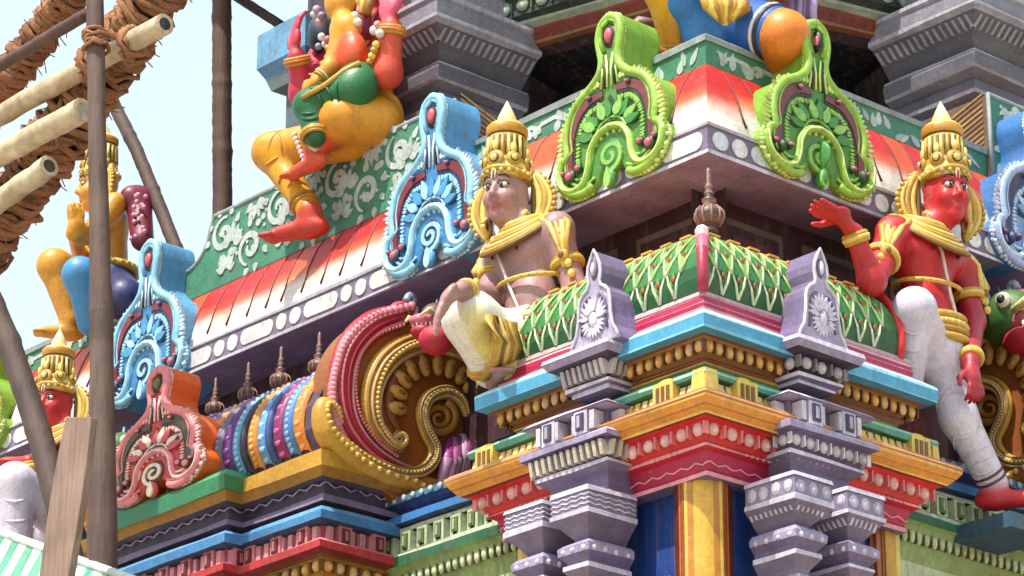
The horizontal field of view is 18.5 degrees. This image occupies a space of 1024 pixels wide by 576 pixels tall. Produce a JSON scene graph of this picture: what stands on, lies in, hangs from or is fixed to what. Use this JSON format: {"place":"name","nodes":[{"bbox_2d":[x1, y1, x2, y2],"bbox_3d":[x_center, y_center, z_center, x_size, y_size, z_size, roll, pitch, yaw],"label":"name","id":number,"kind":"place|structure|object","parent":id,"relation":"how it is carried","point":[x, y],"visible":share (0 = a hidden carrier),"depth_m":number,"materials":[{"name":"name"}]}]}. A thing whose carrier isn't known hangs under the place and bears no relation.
{"place":"outdoors","nodes":[
{"label":"outdoors","id":0,"kind":"place"},
{"bbox_2d":[0,0,307,349],"label":"sky","id":1,"kind":"structure","parent":0,"point":[169,109],"materials":[{"name":"white"}]},
{"label":"ground","id":2,"kind":"structure","parent":0,"visible":0},
{"bbox_2d":[86,0,117,568],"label":"bamboo pole","id":3,"kind":"object","parent":2,"relation":"on","point":[102,535],"visible":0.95,"depth_m":11.90,"materials":[{"name":"brown wood"}]},
{"bbox_2d":[0,292,83,556],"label":"bamboo pole","id":4,"kind":"object","parent":3,"relation":"attached to","point":[36,424],"visible":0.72,"depth_m":12.43,"materials":[{"name":"brown wood"}]},
{"bbox_2d":[0,9,85,72],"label":"bamboo pole","id":5,"kind":"object","parent":3,"relation":"attached to","point":[47,37],"visible":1,"depth_m":12.79,"materials":[{"name":"brown wood"}]},
{"bbox_2d":[0,528,134,575],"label":"striped awning","id":6,"kind":"object","parent":3,"relation":"attached to","point":[20,555],"visible":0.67,"depth_m":11.75,"materials":[{"name":"fabric"}]},
{"bbox_2d":[39,417,96,575],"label":"wooden plank","id":7,"kind":"object","parent":6,"relation":"attached to","point":[67,508],"visible":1,"depth_m":11.21,"materials":[{"name":"brown wood"}]},
{"bbox_2d":[80,25,110,55],"bbox_3d":[-1.651,-0.981,12.495,0.120,0.104,0.122,18,-28,-38],"label":"rope lashing","id":8,"kind":"object","parent":3,"relation":"attached to","point":[103,36],"visible":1,"depth_m":12.46,"materials":[{"name":"brown fabric"}]},
{"bbox_2d":[0,0,192,274],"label":"rope wrapped pole","id":9,"kind":"object","parent":3,"relation":"attached to","point":[18,219],"visible":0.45,"depth_m":13.03,"materials":[{"name":"brown fabric"}]},
{"bbox_2d":[0,156,57,214],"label":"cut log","id":10,"kind":"object","parent":9,"relation":"attached to","point":[37,174],"visible":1,"depth_m":12.78,"materials":[{"name":"wood"}]},
{"bbox_2d":[0,0,85,103],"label":"rope wrapped pole","id":11,"kind":"object","parent":9,"relation":"attached to","point":[16,78],"visible":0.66,"depth_m":13.44,"materials":[{"name":"brown fabric"}]},
{"bbox_2d":[20,24,147,160],"bbox_3d":[-1.750,-0.798,12.807,0.158,0.369,0.776,18,-28,-38],"label":"rope lashing","id":12,"kind":"object","parent":9,"relation":"attached to","point":[125,53],"visible":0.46,"depth_m":12.74,"materials":[{"name":"brown fabric"}]},
{"bbox_2d":[0,98,87,167],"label":"cut log","id":13,"kind":"object","parent":12,"relation":"attached to","point":[67,118],"visible":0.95,"depth_m":12.73,"materials":[{"name":"wood"}]},
{"bbox_2d":[0,14,172,126],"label":"cut log","id":14,"kind":"object","parent":9,"relation":"attached to","point":[66,78],"visible":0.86,"depth_m":12.87,"materials":[{"name":"wood"}]},
{"bbox_2d":[0,0,1023,575],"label":"temple tower","id":15,"kind":"structure","parent":2,"relation":"on","point":[900,70],"depth_m":13.27,"materials":[{"name":"paint"}]},
{"bbox_2d":[0,356,15,448],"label":"arch ornament","id":16,"kind":"object","parent":15,"relation":"attached to","point":[7,400],"visible":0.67,"depth_m":14.90,"materials":[{"name":"paint"}]},
{"bbox_2d":[0,329,88,542],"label":"guardian statue","id":17,"kind":"object","parent":15,"relation":"on","point":[23,512],"visible":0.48,"depth_m":13.98,"materials":[{"name":"paint"}]},
{"bbox_2d":[33,124,153,341],"bbox_3d":[-1.952,-0.295,14.831,0.564,1.243,0.655,18,-28,-38],"label":"praying statue","id":18,"kind":"object","parent":15,"relation":"on","point":[63,275],"visible":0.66,"depth_m":14.63,"materials":[{"name":"paint"}]},
{"bbox_2d":[110,99,183,247],"bbox_3d":[-1.747,-0.512,15.030,0.073,1.286,0.841,18,-28,-38],"label":"bamboo pole","id":19,"kind":"object","parent":15,"relation":"on","point":[145,171],"visible":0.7,"depth_m":15.00,"materials":[{"name":"brown wood"}]},
{"bbox_2d":[114,238,213,414],"bbox_3d":[-1.565,0.160,14.147,0.235,0.774,0.628,18,-28,-38],"label":"arch ornament","id":20,"kind":"object","parent":15,"relation":"attached to","point":[154,328],"visible":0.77,"depth_m":14.08,"materials":[{"name":"paint"}]},
{"bbox_2d":[211,0,232,217],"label":"bamboo pole","id":21,"kind":"object","parent":15,"relation":"on","point":[221,83],"visible":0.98,"depth_m":15.02,"materials":[{"name":"brown wood"}]},
{"bbox_2d":[234,0,283,26],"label":"bamboo pole","id":22,"kind":"object","parent":21,"relation":"attached to","point":[262,13],"visible":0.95,"depth_m":15.27,"materials":[{"name":"brown wood"}]},
{"bbox_2d":[81,292,471,575],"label":"vaulted shrine","id":23,"kind":"object","parent":15,"relation":"on","point":[358,429],"visible":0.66,"depth_m":12.41,"materials":[{"name":"paint"}]},
{"bbox_2d":[116,365,221,507],"bbox_3d":[-1.398,0.601,12.897,0.195,0.570,0.670,18,-28,-38],"label":"arch ornament","id":24,"kind":"object","parent":23,"relation":"on","point":[168,441],"visible":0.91,"depth_m":12.83,"materials":[{"name":"paint"}]},
{"bbox_2d":[205,378,224,414],"bbox_3d":[-1.272,0.475,13.505,0.083,0.198,0.086,18,-28,-38],"label":"pot finial","id":25,"kind":"object","parent":23,"relation":"on","point":[214,405],"visible":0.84,"depth_m":13.47,"materials":[{"name":"metal"}]},
{"bbox_2d":[237,362,257,401],"bbox_3d":[-1.118,0.408,13.344,0.086,0.205,0.089,18,-28,-38],"label":"pot finial","id":26,"kind":"object","parent":23,"relation":"on","point":[247,391],"visible":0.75,"depth_m":13.31,"materials":[{"name":"metal"}]},
{"bbox_2d":[269,346,290,389],"bbox_3d":[-0.968,0.343,13.186,0.091,0.217,0.094,18,-28,-38],"label":"pot finial","id":27,"kind":"object","parent":23,"relation":"on","point":[280,377],"visible":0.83,"depth_m":13.15,"materials":[{"name":"metal"}]},
{"bbox_2d":[308,332,322,374],"bbox_3d":[-0.796,0.281,13.001,0.091,0.217,0.094,18,-28,-38],"label":"pot finial","id":28,"kind":"object","parent":23,"relation":"on","point":[313,363],"visible":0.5,"depth_m":12.98,"materials":[{"name":"metal"}]},
{"bbox_2d":[251,0,406,243],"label":"deity statue","id":29,"kind":"object","parent":15,"relation":"on","point":[351,109],"visible":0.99,"depth_m":13.35,"materials":[{"name":"paint"}]},
{"bbox_2d":[381,92,481,289],"bbox_3d":[-0.257,-0.414,12.776,0.235,0.774,0.628,18,-28,-38],"label":"arch ornament","id":30,"kind":"object","parent":15,"relation":"attached to","point":[439,185],"visible":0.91,"depth_m":12.72,"materials":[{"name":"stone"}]},
{"bbox_2d":[554,11,675,202],"bbox_3d":[0.441,-0.695,12.044,0.235,0.738,0.628,18,-28,-38],"label":"arch ornament","id":31,"kind":"object","parent":15,"relation":"attached to","point":[618,115],"visible":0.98,"depth_m":11.97,"materials":[{"name":"paint"}]},
{"bbox_2d":[444,224,963,575],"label":"corner shrine","id":32,"kind":"object","parent":15,"relation":"on","point":[703,401],"visible":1,"depth_m":11.08,"materials":[{"name":"paint"}]},
{"bbox_2d":[418,101,584,442],"bbox_3d":[-0.132,-0.083,11.951,0.772,1.439,0.798,18,-28,-38],"label":"guardian statue","id":33,"kind":"object","parent":32,"relation":"on","point":[525,258],"visible":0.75,"depth_m":11.86,"materials":[{"name":"paint"}]},
{"bbox_2d":[693,167,724,234],"bbox_3d":[0.714,-0.316,11.410,0.112,0.267,0.116,18,-28,-38],"label":"pot finial","id":34,"kind":"object","parent":32,"relation":"on","point":[709,213],"visible":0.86,"depth_m":11.36,"materials":[{"name":"metal"}]},
{"bbox_2d":[634,0,817,73],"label":"corner statue","id":35,"kind":"object","parent":15,"relation":"on","point":[771,34],"visible":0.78,"depth_m":12.11,"materials":[{"name":"paint"}]},
{"bbox_2d":[753,19,876,202],"bbox_3d":[1.115,-0.681,12.041,0.626,0.712,0.266,18,-28,-38],"label":"arch ornament","id":36,"kind":"object","parent":15,"relation":"attached to","point":[808,116],"visible":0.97,"depth_m":11.95,"materials":[{"name":"paint"}]},
{"bbox_2d":[808,101,1023,554],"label":"guardian statue","id":37,"kind":"object","parent":15,"relation":"on","point":[928,259],"visible":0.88,"depth_m":11.80,"materials":[{"name":"paint"}]},
{"bbox_2d":[958,273,1023,482],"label":"vaulted shrine","id":38,"kind":"object","parent":15,"relation":"on","point":[1000,405],"visible":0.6,"depth_m":12.38,"materials":[{"name":"paint"}]},
{"bbox_2d":[980,111,1023,281],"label":"arch ornament","id":39,"kind":"object","parent":15,"relation":"attached to","point":[1002,191],"visible":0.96,"depth_m":12.63,"materials":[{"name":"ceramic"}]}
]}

